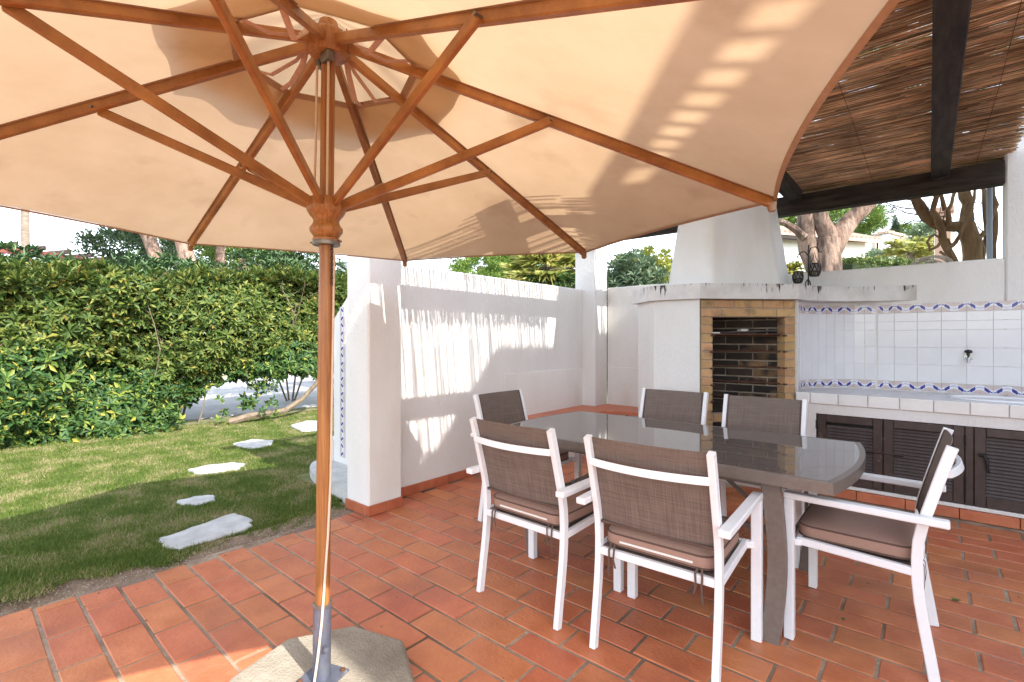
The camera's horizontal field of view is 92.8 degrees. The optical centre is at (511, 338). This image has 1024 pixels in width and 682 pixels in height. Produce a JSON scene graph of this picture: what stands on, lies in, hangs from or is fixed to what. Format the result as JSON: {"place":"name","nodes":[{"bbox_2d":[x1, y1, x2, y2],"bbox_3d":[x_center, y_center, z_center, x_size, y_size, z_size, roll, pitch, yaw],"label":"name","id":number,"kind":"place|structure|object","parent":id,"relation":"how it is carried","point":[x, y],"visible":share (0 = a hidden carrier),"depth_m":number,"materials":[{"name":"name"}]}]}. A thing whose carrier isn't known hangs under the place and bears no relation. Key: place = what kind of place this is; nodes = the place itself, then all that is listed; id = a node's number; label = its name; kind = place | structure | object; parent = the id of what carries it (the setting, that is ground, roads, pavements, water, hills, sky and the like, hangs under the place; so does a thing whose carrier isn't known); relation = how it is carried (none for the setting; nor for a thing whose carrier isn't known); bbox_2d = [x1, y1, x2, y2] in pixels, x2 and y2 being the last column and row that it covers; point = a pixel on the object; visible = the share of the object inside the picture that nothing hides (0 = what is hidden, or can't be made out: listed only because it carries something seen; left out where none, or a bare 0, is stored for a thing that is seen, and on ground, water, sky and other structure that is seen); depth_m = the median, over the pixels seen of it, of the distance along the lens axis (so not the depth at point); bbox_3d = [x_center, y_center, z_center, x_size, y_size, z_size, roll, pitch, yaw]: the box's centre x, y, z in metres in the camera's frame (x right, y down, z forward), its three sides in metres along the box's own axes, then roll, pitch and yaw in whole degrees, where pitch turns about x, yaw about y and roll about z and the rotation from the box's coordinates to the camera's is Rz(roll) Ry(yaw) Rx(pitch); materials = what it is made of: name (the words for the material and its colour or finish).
{"place":"outdoors","nodes":[
{"label":"outdoors","id":0,"kind":"place"},
{"bbox_2d":[0,241,133,366],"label":"bush","id":1,"kind":"object","parent":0,"point":[57,252],"visible":0.2,"depth_m":18.21,"materials":[{"name":"green plant"}]},
{"bbox_2d":[174,241,195,260],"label":"pine tree","id":2,"kind":"object","parent":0,"point":[183,252],"depth_m":13.82,"materials":[{"name":"brown plant"}]},
{"bbox_2d":[134,375,333,421],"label":"road","id":3,"kind":"structure","parent":0,"point":[231,391],"depth_m":10.57,"materials":[{"name":"grey asphalt"}]},
{"bbox_2d":[0,239,77,287],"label":"oleander bush","id":4,"kind":"object","parent":3,"relation":"on","point":[29,254],"visible":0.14,"depth_m":6.84,"materials":[{"name":"green plant"}]},
{"bbox_2d":[29,251,116,360],"bbox_3d":[-6.393,0.017,7.212,1.120,2.573,1.374,0,0,41],"label":"oleander bush","id":5,"kind":"object","parent":3,"relation":"on","point":[71,257],"visible":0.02,"depth_m":7.10,"materials":[{"name":"green plant"}]},
{"bbox_2d":[109,248,231,416],"bbox_3d":[-5.443,-0.066,7.912,1.359,2.741,1.874,0,0,41],"label":"oleander bush","id":6,"kind":"object","parent":3,"relation":"on","point":[165,264],"visible":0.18,"depth_m":7.57,"materials":[{"name":"green plant"}]},
{"bbox_2d":[224,247,346,400],"bbox_3d":[-4.600,-0.466,10.204,1.962,3.545,2.631,0,0,41],"label":"oleander bush","id":7,"kind":"object","parent":3,"relation":"on","point":[303,261],"visible":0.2,"depth_m":9.80,"materials":[{"name":"green plant"}]},
{"bbox_2d":[338,260,432,273],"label":"white annexe","id":8,"kind":"structure","parent":3,"relation":"on","point":[421,264],"depth_m":11.56,"materials":[{"name":"white paint"}]},
{"bbox_2d":[437,259,448,270],"bbox_3d":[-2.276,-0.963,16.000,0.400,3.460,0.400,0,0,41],"label":"chimney pot","id":9,"kind":"object","parent":3,"relation":"on","point":[442,263],"visible":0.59,"depth_m":15.88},
{"bbox_2d":[0,387,607,604],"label":"lawn","id":10,"kind":"structure","parent":0,"point":[304,476],"depth_m":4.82,"materials":[{"name":"green plant"}]},
{"bbox_2d":[0,254,346,448],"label":"garden hedge","id":11,"kind":"object","parent":10,"relation":"on","point":[187,335],"visible":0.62,"depth_m":6.68,"materials":[{"name":"green plant"}]},
{"bbox_2d":[176,495,214,505],"bbox_3d":[-2.483,1.300,3.843,0.230,0.061,0.252,0,0,41],"label":"stepping stone","id":12,"kind":"object","parent":10,"relation":"on","point":[195,500],"visible":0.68,"depth_m":3.82,"materials":[{"name":"white stone"}]},
{"bbox_2d":[158,513,252,550],"bbox_3d":[-2.027,1.304,3.254,0.364,0.052,0.557,0,0,31],"label":"stepping stone","id":13,"kind":"object","parent":10,"relation":"on","point":[217,528],"visible":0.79,"depth_m":3.23,"materials":[{"name":"white stone"}]},
{"bbox_2d":[188,462,244,474],"bbox_3d":[-2.871,1.294,4.756,0.494,0.072,0.341,0,0,-30],"label":"stepping stone","id":14,"kind":"object","parent":10,"relation":"on","point":[212,468],"visible":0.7,"depth_m":4.72,"materials":[{"name":"white stone"}]},
{"bbox_2d":[233,439,272,448],"bbox_3d":[-3.125,1.302,5.934,0.506,0.057,0.434,0,0,22],"label":"stepping stone","id":15,"kind":"object","parent":10,"relation":"on","point":[255,443],"visible":0.68,"depth_m":5.91,"materials":[{"name":"white stone"}]},
{"bbox_2d":[291,420,316,431],"bbox_3d":[-3.016,1.313,7.282,0.460,0.033,1.012,0,0,-35],"label":"stepping stone","id":16,"kind":"object","parent":10,"relation":"on","point":[307,425],"visible":0.55,"depth_m":7.19,"materials":[{"name":"white stone"}]},
{"bbox_2d":[310,299,346,502],"bbox_3d":[-1.537,0.470,4.418,1.240,1.720,0.565,0,0,41],"label":"garden shower","id":17,"kind":"object","parent":10,"relation":"on","point":[339,466],"visible":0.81,"depth_m":4.67,"materials":[{"name":"white tile"}]},
{"bbox_2d":[499,252,574,284],"bbox_3d":[0.930,-0.749,12.995,2.522,4.105,2.584,0,0,41],"label":"palm tree","id":18,"kind":"object","parent":10,"relation":"on","point":[517,270],"visible":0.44,"depth_m":12.33,"materials":[{"name":"green plant"}]},
{"bbox_2d":[521,270,608,386],"bbox_3d":[1.636,-0.148,12.400,2.762,3.092,0.948,0,0,9],"label":"clipped hedge","id":19,"kind":"object","parent":10,"relation":"on","point":[569,282],"visible":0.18,"depth_m":12.10,"materials":[{"name":"green plant"}]},
{"bbox_2d":[607,247,670,305],"bbox_3d":[1.925,-0.063,7.574,1.109,2.730,1.147,0,0,41],"label":"oleander bush","id":20,"kind":"object","parent":10,"relation":"on","point":[622,273],"visible":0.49,"depth_m":7.37,"materials":[{"name":"green plant"}]},
{"bbox_2d":[607,243,672,288],"bbox_3d":[3.410,-0.503,11.988,2.381,3.607,2.408,0,0,41],"label":"yellow bush","id":21,"kind":"object","parent":10,"relation":"on","point":[666,261],"visible":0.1,"depth_m":11.56,"materials":[{"name":"green plant"}]},
{"bbox_2d":[0,1,1022,273],"label":"sky","id":22,"kind":"structure","parent":0,"point":[54,233],"materials":[{"name":"white"}]},
{"bbox_2d":[0,455,1023,681],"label":"patio floor","id":23,"kind":"structure","parent":0,"point":[229,615],"depth_m":2.31,"materials":[{"name":"tile"}]},
{"bbox_2d":[0,503,352,616],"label":"soil strip","id":24,"kind":"object","parent":23,"relation":"on","point":[50,595],"visible":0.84,"depth_m":2.68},
{"bbox_2d":[0,507,347,615],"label":"soil grit","id":25,"kind":"object","parent":24,"relation":"on","point":[163,567],"visible":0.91,"depth_m":2.71,"materials":[{"name":"brown soil"}]},
{"bbox_2d":[229,599,414,681],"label":"concrete pedestal","id":26,"kind":"object","parent":23,"relation":"on","point":[352,654],"visible":0.88,"depth_m":1.82,"materials":[{"name":"beige concrete"}]},
{"bbox_2d":[0,0,900,681],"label":"parasol","id":27,"kind":"object","parent":26,"relation":"on","point":[398,130],"visible":1,"depth_m":1.72,"materials":[{"name":"beige fabric"}]},
{"bbox_2d":[345,256,402,516],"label":"pergola column","id":28,"kind":"structure","parent":23,"relation":"on","point":[373,386],"depth_m":3.66,"materials":[{"name":"white paint"}]},
{"bbox_2d":[628,0,1023,239],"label":"pergola","id":29,"kind":"object","parent":28,"relation":"on","point":[886,156],"visible":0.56,"depth_m":3.18,"materials":[{"name":"brown wood"}]},
{"bbox_2d":[401,264,582,495],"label":"garden wall","id":30,"kind":"structure","parent":23,"relation":"on","point":[465,337],"depth_m":4.58,"materials":[{"name":"white paint"}]},
{"bbox_2d":[471,389,581,539],"bbox_3d":[0.090,0.850,3.529,0.590,0.903,0.614,0,0,41],"label":"dining chair","id":31,"kind":"object","parent":23,"relation":"on","point":[506,407],"visible":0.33,"depth_m":3.62,"materials":[{"name":"brown fabric"}]},
{"bbox_2d":[466,417,623,630],"bbox_3d":[0.155,0.850,2.497,0.614,0.903,0.590,0,0,42],"label":"dining chair","id":32,"kind":"object","parent":23,"relation":"on","point":[519,468],"visible":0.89,"depth_m":2.33,"materials":[{"name":"brown"}]},
{"bbox_2d":[527,404,637,456],"bbox_3d":[0.929,1.075,5.282,1.137,0.490,1.755,0,0,41],"label":"corner bench","id":33,"kind":"object","parent":23,"relation":"on","point":[623,410],"visible":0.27,"depth_m":5.62,"materials":[{"name":"tile"}]},
{"bbox_2d":[575,246,606,405],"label":"pergola column","id":34,"kind":"structure","parent":23,"relation":"on","point":[591,276],"depth_m":6.06,"materials":[{"name":"white paint"}]},
{"bbox_2d":[576,434,762,681],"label":"dining chair","id":35,"kind":"object","parent":23,"relation":"on","point":[657,508],"visible":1,"depth_m":1.91,"materials":[{"name":"brown"}]},
{"bbox_2d":[639,388,708,424],"bbox_3d":[1.098,0.850,3.600,0.614,0.903,0.590,0,0,41],"label":"dining chair","id":36,"kind":"object","parent":23,"relation":"on","point":[678,406],"visible":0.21,"depth_m":3.76,"materials":[{"name":"brown fabric"}]},
{"bbox_2d":[510,411,865,645],"bbox_3d":[0.886,0.932,2.828,1.880,0.745,0.980,0,0,41],"label":"dining table","id":37,"kind":"object","parent":23,"relation":"on","point":[771,464],"visible":0.62,"depth_m":2.39,"materials":[{"name":"grey glass"}]},
{"bbox_2d":[719,394,807,568],"bbox_3d":[1.573,0.850,3.160,0.614,0.903,0.590,0,0,40],"label":"dining chair","id":38,"kind":"object","parent":23,"relation":"on","point":[777,415],"visible":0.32,"depth_m":3.31,"materials":[{"name":"brown fabric"}]},
{"bbox_2d":[632,205,916,486],"bbox_3d":[2.251,-0.440,4.384,2.120,3.520,1.408,0,0,41],"label":"barbecue","id":39,"kind":"object","parent":23,"relation":"on","point":[729,272],"visible":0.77,"depth_m":4.30,"materials":[{"name":"white paint"}]},
{"bbox_2d":[711,334,782,334],"bbox_3d":[2.016,-0.038,4.235,0.644,0.010,0.100,0,0,-5],"label":"drip tray","id":40,"kind":"object","parent":39,"relation":"attached to","point":[746,334],"visible":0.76,"depth_m":4.18,"materials":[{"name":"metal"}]},
{"bbox_2d":[720,330,776,332],"bbox_3d":[2.084,-0.062,4.371,0.420,0.030,0.309,0,0,-5],"label":"grill rack","id":41,"kind":"object","parent":39,"relation":"on","point":[749,331],"visible":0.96,"depth_m":4.23,"materials":[{"name":"metal"}]},
{"bbox_2d":[796,245,821,285],"bbox_3d":[2.713,-0.660,4.450,0.233,0.388,0.012,0,0,0],"label":"lantern stand","id":42,"kind":"object","parent":39,"relation":"on","point":[808,281],"visible":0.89,"depth_m":4.45,"materials":[{"name":"black metal"}]},
{"bbox_2d":[792,258,803,283],"bbox_3d":[2.611,-0.637,4.450,0.093,0.264,0.094,0,0,41],"label":"candle lantern","id":43,"kind":"object","parent":42,"relation":"hanging from","point":[797,277],"visible":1,"depth_m":4.42,"materials":[{"name":"black metal"}]},
{"bbox_2d":[807,251,820,276],"bbox_3d":[2.761,-0.685,4.450,0.108,0.234,0.109,0,0,41],"label":"candle lantern","id":44,"kind":"object","parent":42,"relation":"hanging from","point":[814,269],"visible":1,"depth_m":4.42,"materials":[{"name":"black metal"}]},
{"bbox_2d":[783,427,963,681],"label":"dining chair","id":45,"kind":"object","parent":23,"relation":"on","point":[890,539],"visible":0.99,"depth_m":2.03,"materials":[{"name":"white metal"}]},
{"bbox_2d":[795,300,1023,529],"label":"sink counter","id":46,"kind":"object","parent":23,"relation":"on","point":[895,433],"visible":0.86,"depth_m":3.92,"materials":[{"name":"white tile"}]},
{"bbox_2d":[818,413,902,490],"bbox_3d":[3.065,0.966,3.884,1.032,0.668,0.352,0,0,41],"label":"door","id":47,"kind":"structure","parent":46,"relation":"in","point":[871,440],"depth_m":3.89,"materials":[{"name":"brown paint"}]},
{"bbox_2d":[883,419,964,503],"bbox_3d":[3.090,0.913,3.670,0.466,0.563,0.032,0,0,41],"label":"door","id":48,"kind":"structure","parent":46,"relation":"in","point":[916,441],"depth_m":3.69,"materials":[{"name":"brown paint"}]},
{"bbox_2d":[974,427,1023,513],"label":"door","id":49,"kind":"structure","parent":46,"relation":"in","point":[998,453],"depth_m":3.40,"materials":[{"name":"brown paint"}]},
{"bbox_2d":[20,514,1019,677],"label":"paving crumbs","id":50,"kind":"object","parent":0,"point":[397,597],"visible":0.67,"depth_m":2.63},
{"bbox_2d":[780,226,881,271],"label":"house","id":51,"kind":"structure","parent":0,"point":[855,245],"depth_m":19.71,"materials":[{"name":"paint"}]},
{"bbox_2d":[865,230,907,258],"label":"arcaded house","id":52,"kind":"structure","parent":0,"point":[888,235],"depth_m":36.06,"materials":[{"name":"paint"}]},
{"bbox_2d":[935,205,954,262],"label":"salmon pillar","id":53,"kind":"structure","parent":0,"point":[949,235],"depth_m":8.53,"materials":[{"name":"paint"}]},
{"label":"ground","id":54,"kind":"structure","parent":0,"visible":0},
{"bbox_2d":[21,209,29,246],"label":"palm tree","id":55,"kind":"object","parent":54,"relation":"on","point":[25,228],"depth_m":25.88,"materials":[{"name":"beige plant"}]},
{"bbox_2d":[65,223,196,274],"bbox_3d":[-12.094,-2.872,14.829,6.551,8.381,6.680,0,0,5],"label":"pine tree","id":56,"kind":"object","parent":54,"relation":"on","point":[149,245],"visible":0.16,"depth_m":15.13,"materials":[{"name":"green plant"}]},
{"bbox_2d":[125,237,279,274],"bbox_3d":[-11.977,-4.407,19.666,8.915,11.415,6.502,0,0,41],"label":"pine tree","id":57,"kind":"object","parent":54,"relation":"on","point":[219,254],"visible":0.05,"depth_m":19.18,"materials":[{"name":"green plant"}]},
{"bbox_2d":[194,245,289,269],"bbox_3d":[-11.477,-4.617,21.121,8.953,11.837,6.846,0,0,41],"label":"pine tree","id":58,"kind":"object","parent":54,"relation":"on","point":[228,251],"visible":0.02,"depth_m":21.20,"materials":[{"name":"green plant"}]},
{"bbox_2d":[447,254,547,278],"bbox_3d":[-0.590,-2.034,26.563,6.479,6.668,4.186,0,0,-28],"label":"pine tree","id":59,"kind":"object","parent":54,"relation":"on","point":[491,269],"visible":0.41,"depth_m":25.05,"materials":[{"name":"green plant"}]},
{"bbox_2d":[547,263,573,269],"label":"palm tree","id":60,"kind":"object","parent":54,"relation":"on","point":[566,268],"visible":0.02,"depth_m":14.91,"materials":[{"name":"green plant"}]},
{"bbox_2d":[786,260,805,273],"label":"palm tree","id":61,"kind":"object","parent":54,"relation":"on","point":[790,270],"visible":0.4,"depth_m":11.32,"materials":[{"name":"green plant"}]},
{"bbox_2d":[608,117,1023,406],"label":"back wall","id":62,"kind":"structure","parent":54,"relation":"on","point":[998,279],"depth_m":4.16,"materials":[{"name":"white paint"}]},
{"bbox_2d":[910,255,952,264],"bbox_3d":[3.665,-0.686,4.255,0.289,0.087,0.155,0,0,28],"label":"dry vine heap","id":63,"kind":"object","parent":62,"relation":"on","point":[922,259],"visible":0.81,"depth_m":4.24,"materials":[{"name":"plant"}]},
{"bbox_2d":[964,350,972,362],"bbox_3d":[3.729,0.144,3.982,0.052,0.108,0.090,0,0,41],"label":"tap","id":64,"kind":"object","parent":62,"relation":"attached to","point":[968,356],"depth_m":3.98,"materials":[{"name":"silver metal"}]},
{"bbox_2d":[780,204,895,235],"bbox_3d":[17.359,-3.108,26.441,5.576,8.817,4.256,0,0,41],"label":"pine tree","id":65,"kind":"object","parent":54,"relation":"on","point":[875,221],"visible":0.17,"depth_m":25.01,"materials":[{"name":"green plant"}]},
{"bbox_2d":[865,248,902,259],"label":"round shrub","id":66,"kind":"object","parent":54,"relation":"on","point":[872,252],"visible":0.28,"depth_m":27.55,"materials":[{"name":"green plant"}]},
{"bbox_2d":[842,254,932,269],"bbox_3d":[10.232,-0.381,12.996,4.018,3.519,1.135,0,0,-15],"label":"clipped hedge","id":67,"kind":"object","parent":54,"relation":"on","point":[853,262],"visible":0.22,"depth_m":12.32,"materials":[{"name":"green plant"}]},
{"bbox_2d":[890,214,900,232],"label":"cypress","id":68,"kind":"object","parent":54,"relation":"on","point":[895,226],"visible":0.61,"depth_m":45.86,"materials":[{"name":"green plant"}]},
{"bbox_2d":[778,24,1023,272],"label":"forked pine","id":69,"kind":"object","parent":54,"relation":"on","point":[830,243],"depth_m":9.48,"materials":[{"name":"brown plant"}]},
{"bbox_2d":[875,234,933,259],"bbox_3d":[13.914,-1.162,17.030,2.103,4.928,1.997,0,0,41],"label":"palm tree","id":70,"kind":"object","parent":54,"relation":"on","point":[917,249],"visible":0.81,"depth_m":16.88,"materials":[{"name":"green plant"}]},
{"bbox_2d":[887,221,923,234],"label":"leafy tree","id":71,"kind":"object","parent":54,"relation":"on","point":[906,227],"visible":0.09,"depth_m":49.14,"materials":[{"name":"green plant"}]},
{"bbox_2d":[902,222,955,262],"bbox_3d":[18.841,-2.015,22.054,1.966,6.635,2.025,0,0,41],"label":"grey green tree","id":72,"kind":"object","parent":54,"relation":"on","point":[923,228],"visible":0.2,"depth_m":21.92,"materials":[{"name":"green plant"}]},
{"bbox_2d":[871,187,998,261],"bbox_3d":[4.378,-0.794,4.885,1.501,2.261,0.774,0,0,-15],"label":"gnarled vine","id":73,"kind":"object","parent":54,"relation":"on","point":[970,237],"visible":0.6,"depth_m":4.69,"materials":[{"name":"brown plant"}]},
{"bbox_2d":[934,234,985,260],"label":"boundary wall","id":74,"kind":"structure","parent":54,"relation":"on","point":[957,249],"depth_m":9.00,"materials":[{"name":"white paint"}]},
{"bbox_2d":[986,188,992,258],"bbox_3d":[4.153,-0.300,4.238,0.040,3.200,0.040,0,0,41],"label":"downpipe","id":75,"kind":"object","parent":54,"relation":"on","point":[989,223],"depth_m":4.22,"materials":[{"name":"grey metal"}]}
]}

